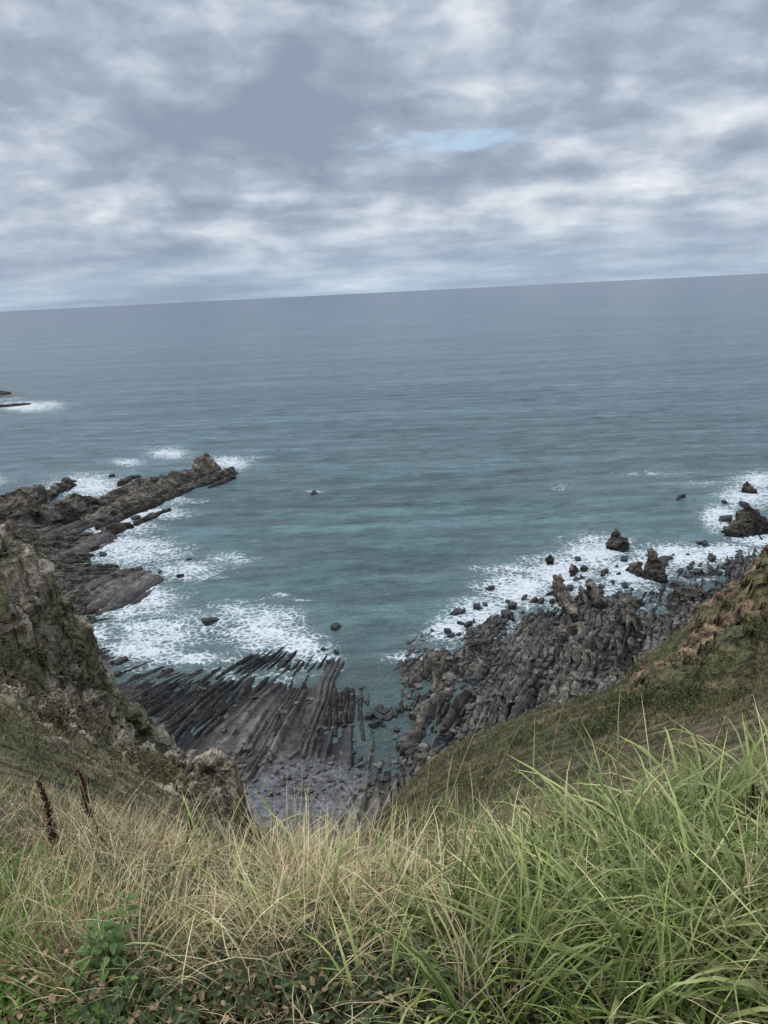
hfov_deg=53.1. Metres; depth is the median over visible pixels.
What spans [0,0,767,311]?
sky
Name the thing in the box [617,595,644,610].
rock
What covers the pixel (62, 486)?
rock ridge
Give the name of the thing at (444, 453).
sea
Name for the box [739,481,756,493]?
sea stack
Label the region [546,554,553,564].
sea stack
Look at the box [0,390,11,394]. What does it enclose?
offshore reef
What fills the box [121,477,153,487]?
rock ridge
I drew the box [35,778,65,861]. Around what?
dock plant
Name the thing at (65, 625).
cliff
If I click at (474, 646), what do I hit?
sea stack
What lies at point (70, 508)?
rock ridge
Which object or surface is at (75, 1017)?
clover
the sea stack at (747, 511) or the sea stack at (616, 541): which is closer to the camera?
the sea stack at (616, 541)
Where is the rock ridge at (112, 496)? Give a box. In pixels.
[98,476,161,505]
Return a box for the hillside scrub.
[0,539,767,868]
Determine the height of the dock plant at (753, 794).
0.314 m
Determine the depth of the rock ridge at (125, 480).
269.01 m
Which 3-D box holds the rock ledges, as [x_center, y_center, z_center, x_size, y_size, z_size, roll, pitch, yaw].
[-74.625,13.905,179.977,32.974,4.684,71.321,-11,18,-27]
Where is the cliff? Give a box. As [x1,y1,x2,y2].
[0,523,320,882]
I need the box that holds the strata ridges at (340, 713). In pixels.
[125,594,702,756]
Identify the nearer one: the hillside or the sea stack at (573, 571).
the hillside
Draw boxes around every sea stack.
[466,640,487,655]
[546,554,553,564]
[551,573,580,622]
[559,621,587,633]
[568,564,579,576]
[578,585,592,607]
[585,580,607,608]
[605,528,629,552]
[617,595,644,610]
[627,561,642,576]
[641,548,667,583]
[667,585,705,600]
[720,514,767,537]
[735,506,759,516]
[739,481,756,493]
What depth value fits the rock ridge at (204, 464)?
246.72 m
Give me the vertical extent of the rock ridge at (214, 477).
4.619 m
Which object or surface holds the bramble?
on the ground at (71, 828)
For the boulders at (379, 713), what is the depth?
150.36 m
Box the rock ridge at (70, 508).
[39,493,102,525]
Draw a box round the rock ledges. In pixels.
[22,532,143,620]
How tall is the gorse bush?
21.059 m
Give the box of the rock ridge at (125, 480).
[117,475,140,486]
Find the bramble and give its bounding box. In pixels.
[74,807,647,1023]
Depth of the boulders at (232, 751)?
112.75 m
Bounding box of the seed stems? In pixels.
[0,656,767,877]
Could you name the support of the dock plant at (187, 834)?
on the ground at (71, 828)
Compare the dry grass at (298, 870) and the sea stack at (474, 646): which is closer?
the dry grass at (298, 870)
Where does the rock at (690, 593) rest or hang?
in the sea
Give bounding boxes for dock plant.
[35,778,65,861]
[75,769,98,839]
[182,816,192,856]
[738,784,756,834]
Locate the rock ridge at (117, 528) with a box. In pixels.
[100,522,134,534]
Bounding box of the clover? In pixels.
[0,833,206,1023]
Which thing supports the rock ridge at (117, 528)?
in the sea
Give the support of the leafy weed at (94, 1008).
on the ground at (71, 828)
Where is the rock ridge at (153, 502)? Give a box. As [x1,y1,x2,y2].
[94,487,193,529]
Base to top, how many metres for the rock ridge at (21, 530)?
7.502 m
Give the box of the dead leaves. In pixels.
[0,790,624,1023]
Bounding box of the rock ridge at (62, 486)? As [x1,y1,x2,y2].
[48,477,76,501]
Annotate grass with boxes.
[0,696,767,1023]
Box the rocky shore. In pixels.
[35,519,763,848]
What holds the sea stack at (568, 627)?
in the sea
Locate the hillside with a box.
[321,544,767,868]
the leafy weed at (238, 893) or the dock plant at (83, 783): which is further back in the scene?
the dock plant at (83, 783)
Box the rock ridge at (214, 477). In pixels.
[177,467,237,490]
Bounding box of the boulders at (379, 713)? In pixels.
[72,473,749,732]
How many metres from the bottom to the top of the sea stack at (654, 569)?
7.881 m
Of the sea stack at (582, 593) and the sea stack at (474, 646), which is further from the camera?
the sea stack at (582, 593)
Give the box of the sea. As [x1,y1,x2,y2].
[0,273,767,778]
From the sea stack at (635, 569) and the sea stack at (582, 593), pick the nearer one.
the sea stack at (582, 593)
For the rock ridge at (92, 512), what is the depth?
226.55 m
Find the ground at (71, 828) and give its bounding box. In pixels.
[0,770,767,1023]
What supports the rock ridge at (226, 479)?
in the sea
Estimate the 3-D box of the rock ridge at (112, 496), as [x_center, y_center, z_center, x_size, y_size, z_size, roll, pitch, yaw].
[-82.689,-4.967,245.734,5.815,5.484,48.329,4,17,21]
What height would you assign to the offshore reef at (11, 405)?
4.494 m
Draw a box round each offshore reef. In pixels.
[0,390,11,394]
[0,403,30,407]
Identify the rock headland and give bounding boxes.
[0,484,49,528]
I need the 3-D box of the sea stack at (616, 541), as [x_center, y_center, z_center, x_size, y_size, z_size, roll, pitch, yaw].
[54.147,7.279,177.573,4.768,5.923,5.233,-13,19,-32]
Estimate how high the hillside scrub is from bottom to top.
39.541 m
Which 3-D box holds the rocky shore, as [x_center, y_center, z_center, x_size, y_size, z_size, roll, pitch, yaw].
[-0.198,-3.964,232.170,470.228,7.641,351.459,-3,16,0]
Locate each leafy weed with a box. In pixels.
[56,949,138,1023]
[72,892,138,991]
[212,875,254,921]
[580,852,634,907]
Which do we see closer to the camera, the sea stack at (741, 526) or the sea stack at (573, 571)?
the sea stack at (573, 571)
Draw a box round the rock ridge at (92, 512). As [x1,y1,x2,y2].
[80,480,190,521]
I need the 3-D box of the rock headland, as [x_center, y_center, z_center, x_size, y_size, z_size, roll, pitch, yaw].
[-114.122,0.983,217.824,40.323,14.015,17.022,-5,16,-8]
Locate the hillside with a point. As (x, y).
(752, 583)
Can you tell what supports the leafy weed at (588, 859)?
on the ground at (71, 828)
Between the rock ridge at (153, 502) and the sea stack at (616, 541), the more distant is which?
the rock ridge at (153, 502)
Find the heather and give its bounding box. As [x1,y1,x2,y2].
[0,636,238,823]
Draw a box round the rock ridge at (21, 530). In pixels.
[8,522,39,536]
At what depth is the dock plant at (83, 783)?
3.25 m
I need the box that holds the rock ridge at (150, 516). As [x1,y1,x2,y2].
[133,508,171,525]
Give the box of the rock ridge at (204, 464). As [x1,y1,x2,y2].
[84,452,221,525]
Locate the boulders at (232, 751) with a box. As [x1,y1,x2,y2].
[91,554,749,798]
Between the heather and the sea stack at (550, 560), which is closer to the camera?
the heather
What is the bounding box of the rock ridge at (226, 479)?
[208,474,236,488]
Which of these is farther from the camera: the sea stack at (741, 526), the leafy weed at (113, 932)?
the sea stack at (741, 526)
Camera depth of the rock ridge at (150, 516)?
222.19 m
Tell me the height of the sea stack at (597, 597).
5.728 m
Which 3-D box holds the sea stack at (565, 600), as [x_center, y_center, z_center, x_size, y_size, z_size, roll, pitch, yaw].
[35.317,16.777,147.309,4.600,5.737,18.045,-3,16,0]
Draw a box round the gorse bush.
[441,613,767,799]

